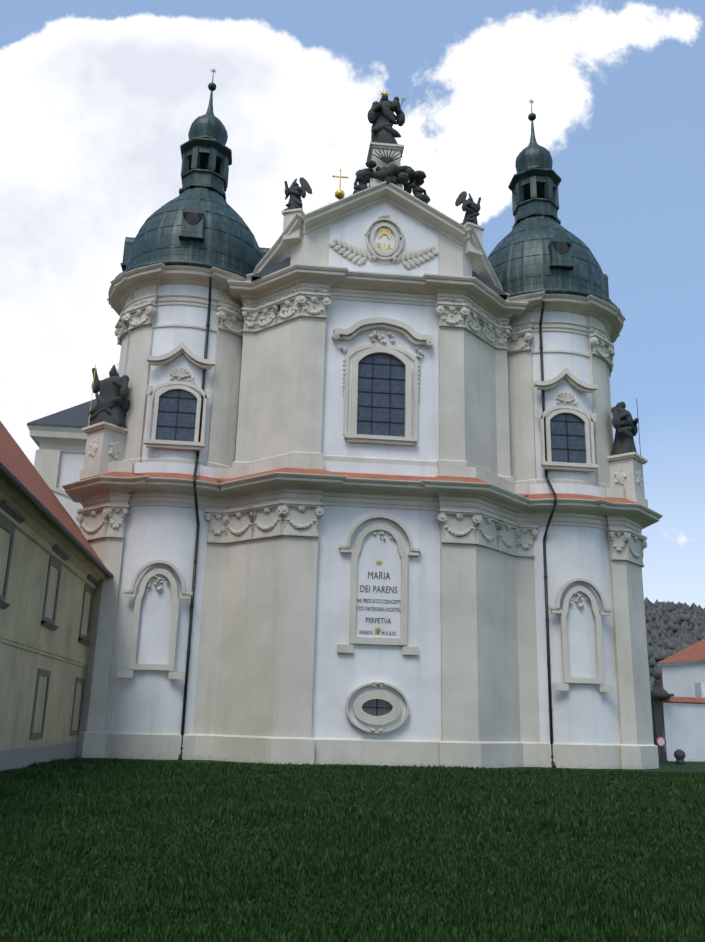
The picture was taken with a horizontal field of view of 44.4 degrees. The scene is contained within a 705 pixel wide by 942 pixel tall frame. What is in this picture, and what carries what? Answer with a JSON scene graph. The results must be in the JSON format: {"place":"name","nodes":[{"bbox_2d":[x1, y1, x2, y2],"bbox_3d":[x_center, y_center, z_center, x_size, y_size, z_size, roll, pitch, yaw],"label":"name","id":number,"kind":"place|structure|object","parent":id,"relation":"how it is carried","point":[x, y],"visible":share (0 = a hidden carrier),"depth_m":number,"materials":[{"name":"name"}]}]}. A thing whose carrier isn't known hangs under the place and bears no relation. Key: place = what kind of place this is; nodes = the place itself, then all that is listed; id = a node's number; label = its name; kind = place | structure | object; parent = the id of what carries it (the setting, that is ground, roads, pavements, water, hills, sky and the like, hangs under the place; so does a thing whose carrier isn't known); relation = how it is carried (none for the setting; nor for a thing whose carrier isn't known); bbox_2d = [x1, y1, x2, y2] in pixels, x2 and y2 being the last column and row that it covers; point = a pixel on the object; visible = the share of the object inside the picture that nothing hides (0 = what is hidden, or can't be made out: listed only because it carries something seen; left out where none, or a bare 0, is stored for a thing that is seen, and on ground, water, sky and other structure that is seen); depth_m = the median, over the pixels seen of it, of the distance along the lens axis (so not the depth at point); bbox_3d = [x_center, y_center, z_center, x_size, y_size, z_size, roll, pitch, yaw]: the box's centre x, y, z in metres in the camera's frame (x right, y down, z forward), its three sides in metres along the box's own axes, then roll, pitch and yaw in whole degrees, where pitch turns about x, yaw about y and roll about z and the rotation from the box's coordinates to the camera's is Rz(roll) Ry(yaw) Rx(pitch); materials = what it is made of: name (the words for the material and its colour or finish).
{"place":"outdoors","nodes":[
{"label":"outdoors","id":0,"kind":"place"},
{"bbox_2d":[27,399,97,495],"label":"building","id":1,"kind":"structure","parent":0,"point":[59,438],"depth_m":53.21,"materials":[{"name":"white paint"}]},
{"bbox_2d":[0,757,704,941],"bbox_3d":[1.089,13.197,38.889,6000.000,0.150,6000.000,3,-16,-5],"label":"ground","id":2,"kind":"structure","parent":0,"point":[687,766],"depth_m":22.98,"materials":[{"name":"green plant"}]},
{"bbox_2d":[0,421,113,770],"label":"monastery wing","id":3,"kind":"structure","parent":2,"relation":"on","point":[54,570],"depth_m":32.35,"materials":[{"name":"beige paint"}]},
{"bbox_2d":[47,484,83,527],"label":"wall","id":4,"kind":"structure","parent":2,"relation":"on","point":[70,506],"depth_m":48.64,"materials":[{"name":"white paint"}]},
{"bbox_2d":[62,457,662,768],"bbox_3d":[-0.020,10.101,52.208,32.080,15.050,26.360,3,-16,-5],"label":"storey","id":5,"kind":"object","parent":2,"relation":"on","point":[274,677],"visible":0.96,"depth_m":41.88,"materials":[{"name":"white paint"}]},
{"bbox_2d":[76,504,112,540],"bbox_3d":[-13.075,2.623,43.530,2.687,1.640,0.378,-11,-21,38],"label":"pilaster capital","id":6,"kind":"object","parent":5,"relation":"attached to","point":[93,520],"visible":0.96,"depth_m":43.47,"materials":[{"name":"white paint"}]},
{"bbox_2d":[79,364,129,479],"bbox_3d":[-12.732,-2.620,45.336,2.541,6.530,1.938,-11,-21,37],"label":"saint statue","id":7,"kind":"object","parent":5,"relation":"on","point":[106,430],"visible":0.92,"depth_m":44.82,"materials":[{"name":"stone"}]},
{"bbox_2d":[106,503,129,537],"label":"pilaster capital","id":8,"kind":"object","parent":5,"relation":"attached to","point":[117,517],"visible":0.96,"depth_m":42.88,"materials":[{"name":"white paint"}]},
{"bbox_2d":[117,560,192,678],"bbox_3d":[-9.434,7.066,41.460,3.328,5.605,0.342,2,-16,-4],"label":"frame","id":9,"kind":"object","parent":5,"relation":"attached to","point":[130,592],"visible":1,"depth_m":41.52,"materials":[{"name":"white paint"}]},
{"bbox_2d":[107,68,269,467],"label":"tower","id":10,"kind":"structure","parent":5,"relation":"on","point":[187,242],"depth_m":46.60,"materials":[{"name":"white paint"}]},
{"bbox_2d":[178,277,211,759],"bbox_3d":[-7.793,1.357,43.182,0.493,25.592,1.889,3,-16,-5],"label":"downpipe","id":11,"kind":"object","parent":10,"relation":"attached to","point":[188,651],"visible":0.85,"depth_m":42.71,"materials":[{"name":"metal"}]},
{"bbox_2d":[205,509,230,542],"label":"pilaster capital","id":12,"kind":"object","parent":5,"relation":"attached to","point":[217,529],"visible":0.94,"depth_m":43.54,"materials":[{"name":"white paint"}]},
{"bbox_2d":[222,505,256,542],"bbox_3d":[-5.669,2.679,43.067,2.372,1.640,0.378,-11,-20,36],"label":"pilaster capital","id":13,"kind":"object","parent":5,"relation":"attached to","point":[239,525],"visible":0.96,"depth_m":43.04,"materials":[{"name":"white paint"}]},
{"bbox_2d":[249,501,283,539],"bbox_3d":[-4.164,2.395,41.955,2.372,1.640,0.378,-11,-20,36],"label":"pilaster capital","id":14,"kind":"object","parent":5,"relation":"attached to","point":[268,521],"visible":0.94,"depth_m":41.92,"materials":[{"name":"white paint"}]},
{"bbox_2d":[280,500,323,536],"bbox_3d":[-2.446,2.292,41.447,2.180,1.640,0.378,3,-16,-5],"label":"pilaster capital","id":15,"kind":"object","parent":5,"relation":"on","point":[301,518],"visible":1,"depth_m":41.47,"materials":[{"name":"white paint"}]},
{"bbox_2d":[345,682,408,732],"bbox_3d":[1.133,10.866,39.736,2.945,2.269,0.307,3,-16,-5],"label":"oval window","id":16,"kind":"structure","parent":5,"relation":"attached to","point":[376,707],"depth_m":39.74,"materials":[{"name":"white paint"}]},
{"bbox_2d":[227,263,528,482],"bbox_3d":[1.062,-3.701,48.597,16.600,11.100,10.700,3,-16,-5],"label":"storey","id":17,"kind":"object","parent":5,"relation":"on","point":[291,399],"visible":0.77,"depth_m":45.16,"materials":[{"name":"white paint"}]},
{"bbox_2d":[242,302,259,332],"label":"capital","id":18,"kind":"object","parent":17,"relation":"attached to","point":[248,310],"visible":0.94,"depth_m":46.81,"materials":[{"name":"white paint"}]},
{"bbox_2d":[251,297,280,332],"bbox_3d":[-4.660,-8.457,46.455,2.106,1.659,0.378,-11,-21,37],"label":"capital","id":19,"kind":"object","parent":17,"relation":"attached to","point":[266,318],"visible":0.92,"depth_m":46.37,"materials":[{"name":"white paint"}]},
{"bbox_2d":[246,214,304,281],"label":"pediment wing","id":20,"kind":"structure","parent":17,"relation":"on","point":[280,250],"depth_m":46.47,"materials":[{"name":"beige paint"}]},
{"bbox_2d":[281,208,305,242],"bbox_3d":[-3.138,-13.076,46.740,1.150,1.710,1.150,-3,-17,16],"label":"statue pedestal","id":21,"kind":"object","parent":20,"relation":"on","point":[294,236],"depth_m":46.35,"materials":[{"name":"white paint"}]},
{"bbox_2d":[283,177,311,210],"bbox_3d":[-3.009,-14.991,47.366,1.581,2.659,1.205,3,-16,-5],"label":"angel statue","id":22,"kind":"object","parent":21,"relation":"on","point":[295,191],"visible":0.83,"depth_m":47.15,"materials":[{"name":"stone"}]},
{"bbox_2d":[274,289,300,324],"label":"capital","id":23,"kind":"object","parent":17,"relation":"attached to","point":[290,306],"visible":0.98,"depth_m":45.37,"materials":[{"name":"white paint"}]},
{"bbox_2d":[298,287,330,318],"bbox_3d":[-1.992,-8.819,44.998,1.780,1.677,0.378,3,-16,-5],"label":"capital","id":24,"kind":"object","parent":17,"relation":"attached to","point":[316,303],"visible":0.98,"depth_m":44.94,"materials":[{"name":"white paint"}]},
{"bbox_2d":[251,257,508,299],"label":"roof","id":25,"kind":"structure","parent":17,"relation":"on","point":[285,263],"depth_m":46.44,"materials":[{"name":"grey metal"}]},
{"bbox_2d":[332,169,348,199],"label":"cross","id":26,"kind":"object","parent":25,"relation":"on","point":[339,194],"visible":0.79,"depth_m":69.68,"materials":[{"name":"gold metal"}]},
{"bbox_2d":[332,317,432,445],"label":"window","id":27,"kind":"structure","parent":17,"relation":"attached to","point":[381,392],"depth_m":44.54,"materials":[{"name":"white paint"}]},
{"bbox_2d":[303,181,465,275],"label":"pediment","id":28,"kind":"structure","parent":17,"relation":"on","point":[446,229],"depth_m":46.70,"materials":[{"name":"white paint"}]},
{"bbox_2d":[353,178,367,193],"bbox_3d":[0.457,-15.485,47.210,0.908,1.711,0.863,3,-16,-5],"label":"putto statue","id":29,"kind":"object","parent":28,"relation":"on","point":[362,185],"visible":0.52,"depth_m":46.94,"materials":[{"name":"stone"}]},
{"bbox_2d":[329,204,437,275],"bbox_3d":[1.718,-12.441,46.626,5.900,4.480,0.001,3,-16,-5],"label":"tympanum","id":30,"kind":"object","parent":28,"relation":"attached to","point":[353,230],"visible":0.5,"depth_m":46.59,"materials":[{"name":"white paint"}]},
{"bbox_2d":[329,214,438,268],"bbox_3d":[1.724,-12.424,46.554,5.936,3.246,0.334,3,-16,-5],"label":"relief ornament","id":31,"kind":"object","parent":28,"relation":"attached to","point":[396,257],"visible":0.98,"depth_m":46.35,"materials":[{"name":"beige stone"}]},
{"bbox_2d":[356,90,425,195],"bbox_3d":[2.140,-18.429,48.406,3.888,7.131,2.070,3,-16,-5],"label":"madonna statue","id":32,"kind":"object","parent":28,"relation":"on","point":[384,156],"visible":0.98,"depth_m":47.65,"materials":[{"name":"stone"}]},
{"bbox_2d":[413,180,429,203],"bbox_3d":[3.698,-15.168,47.285,1.150,1.485,0.816,3,-16,-5],"label":"putto statue","id":33,"kind":"object","parent":28,"relation":"on","point":[424,197],"visible":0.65,"depth_m":47.07,"materials":[{"name":"stone"}]},
{"bbox_2d":[435,297,468,327],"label":"capital","id":34,"kind":"object","parent":17,"relation":"attached to","point":[452,314],"visible":1,"depth_m":45.63,"materials":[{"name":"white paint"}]},
{"bbox_2d":[464,304,485,338],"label":"capital","id":35,"kind":"object","parent":17,"relation":"attached to","point":[472,318],"visible":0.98,"depth_m":46.31,"materials":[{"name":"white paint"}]},
{"bbox_2d":[463,228,508,300],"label":"pediment wing","id":36,"kind":"structure","parent":17,"relation":"on","point":[481,266],"depth_m":47.46,"materials":[{"name":"beige paint"}]},
{"bbox_2d":[463,222,484,256],"bbox_3d":[6.504,-12.562,47.662,1.150,1.710,1.150,10,-18,-27],"label":"statue pedestal","id":37,"kind":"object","parent":36,"relation":"on","point":[471,250],"depth_m":47.24,"materials":[{"name":"white paint"}]},
{"bbox_2d":[455,191,480,224],"bbox_3d":[6.561,-14.485,48.264,1.676,2.659,0.877,15,-21,-39],"label":"angel statue","id":38,"kind":"object","parent":37,"relation":"on","point":[470,207],"visible":0.88,"depth_m":48.03,"materials":[{"name":"stone"}]},
{"bbox_2d":[479,315,499,348],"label":"capital","id":39,"kind":"object","parent":17,"relation":"on","point":[489,336],"visible":0.9,"depth_m":47.54,"materials":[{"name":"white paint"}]},
{"bbox_2d":[494,320,510,349],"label":"capital","id":40,"kind":"object","parent":17,"relation":"attached to","point":[501,339],"visible":0.79,"depth_m":48.15,"materials":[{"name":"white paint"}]},
{"bbox_2d":[337,514,420,654],"bbox_3d":[1.273,5.352,41.348,3.951,6.648,0.362,3,-16,-5],"label":"inscription panel","id":41,"kind":"object","parent":5,"relation":"attached to","point":[378,593],"visible":1,"depth_m":41.32,"materials":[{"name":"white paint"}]},
{"bbox_2d":[436,508,480,543],"bbox_3d":[5.208,2.701,42.179,2.180,1.640,0.378,3,-16,-5],"label":"pilaster capital","id":42,"kind":"object","parent":5,"relation":"on","point":[458,526],"visible":0.98,"depth_m":42.20,"materials":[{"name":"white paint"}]},
{"bbox_2d":[476,510,502,549],"bbox_3d":[6.778,2.979,43.002,0.378,1.640,2.372,-12,-21,39],"label":"pilaster capital","id":43,"kind":"object","parent":5,"relation":"on","point":[486,534],"visible":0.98,"depth_m":42.94,"materials":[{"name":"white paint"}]},
{"bbox_2d":[495,518,521,555],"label":"pilaster capital","id":44,"kind":"object","parent":5,"relation":"on","point":[507,541],"visible":0.98,"depth_m":44.35,"materials":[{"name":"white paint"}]},
{"bbox_2d":[514,524,537,556],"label":"pilaster capital","id":45,"kind":"object","parent":5,"relation":"on","point":[525,541],"visible":0.98,"depth_m":45.07,"materials":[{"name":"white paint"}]},
{"bbox_2d":[487,99,625,487],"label":"tower","id":46,"kind":"structure","parent":5,"relation":"on","point":[538,255],"depth_m":48.50,"materials":[{"name":"white paint"}]},
{"bbox_2d":[539,302,556,767],"bbox_3d":[10.199,2.317,44.904,0.493,25.592,1.889,3,-16,-5],"label":"downpipe","id":47,"kind":"object","parent":46,"relation":"attached to","point":[550,709],"visible":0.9,"depth_m":44.36,"materials":[{"name":"metal"}]},
{"bbox_2d":[548,578,614,691],"bbox_3d":[11.524,8.184,43.465,3.328,5.605,0.341,4,-16,-7],"label":"frame","id":48,"kind":"object","parent":5,"relation":"attached to","point":[563,611],"visible":1,"depth_m":43.52,"materials":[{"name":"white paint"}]},
{"bbox_2d":[607,528,628,559],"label":"pilaster capital","id":49,"kind":"object","parent":5,"relation":"on","point":[617,543],"visible":0.96,"depth_m":45.33,"materials":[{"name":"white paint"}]},
{"bbox_2d":[607,398,647,506],"bbox_3d":[15.048,-1.141,47.981,1.900,6.530,2.155,-11,-21,37],"label":"saint statue","id":50,"kind":"object","parent":5,"relation":"on","point":[626,460],"visible":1,"depth_m":47.34,"materials":[{"name":"stone"}]},
{"bbox_2d":[622,529,646,566],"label":"pilaster capital","id":51,"kind":"object","parent":5,"relation":"on","point":[635,544],"visible":0.98,"depth_m":46.16,"materials":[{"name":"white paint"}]},
{"bbox_2d":[650,672,673,760],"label":"gate pier","id":52,"kind":"structure","parent":2,"relation":"on","point":[658,692],"depth_m":54.70,"materials":[{"name":"stone"}]},
{"bbox_2d":[656,736,669,763],"bbox_3d":[17.978,16.271,50.447,0.724,1.532,0.635,3,-16,-5],"label":"no vehicles sign","id":53,"kind":"object","parent":2,"relation":"on","point":[661,741],"visible":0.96,"depth_m":50.41,"materials":[{"name":"metal"}]},
{"bbox_2d":[674,749,685,763],"bbox_3d":[19.063,16.635,50.359,0.634,0.814,0.650,3,-16,-5],"label":"stone ball bollard","id":54,"kind":"object","parent":2,"relation":"on","point":[679,755],"visible":1,"depth_m":50.15,"materials":[{"name":"grey stone"}]},
{"bbox_2d":[0,0,704,608],"label":"sky","id":55,"kind":"structure","parent":0,"point":[99,99],"materials":[{"name":"blue"}]},
{"bbox_2d":[656,638,704,696],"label":"white house","id":56,"kind":"structure","parent":0,"point":[683,671],"depth_m":88.78,"materials":[{"name":"paint"}]},
{"bbox_2d":[660,697,704,761],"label":"garden wall","id":57,"kind":"structure","parent":0,"point":[683,723],"depth_m":55.17,"materials":[{"name":"white paint"}]},
{"bbox_2d":[694,683,704,697],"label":"window","id":58,"kind":"structure","parent":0,"point":[699,690],"depth_m":58.34,"materials":[{"name":"grey glass"}]},
{"bbox_3d":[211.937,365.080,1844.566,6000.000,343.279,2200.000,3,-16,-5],"label":"forest hill","id":59,"kind":"structure","parent":0,"visible":0},
{"bbox_2d":[644,597,704,690],"bbox_3d":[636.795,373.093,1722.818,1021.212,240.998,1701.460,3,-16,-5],"label":"hill forest trees","id":60,"kind":"object","parent":59,"relation":"on","point":[663,620],"visible":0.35,"depth_m":1420.42,"materials":[{"name":"grey plant"}]}
]}

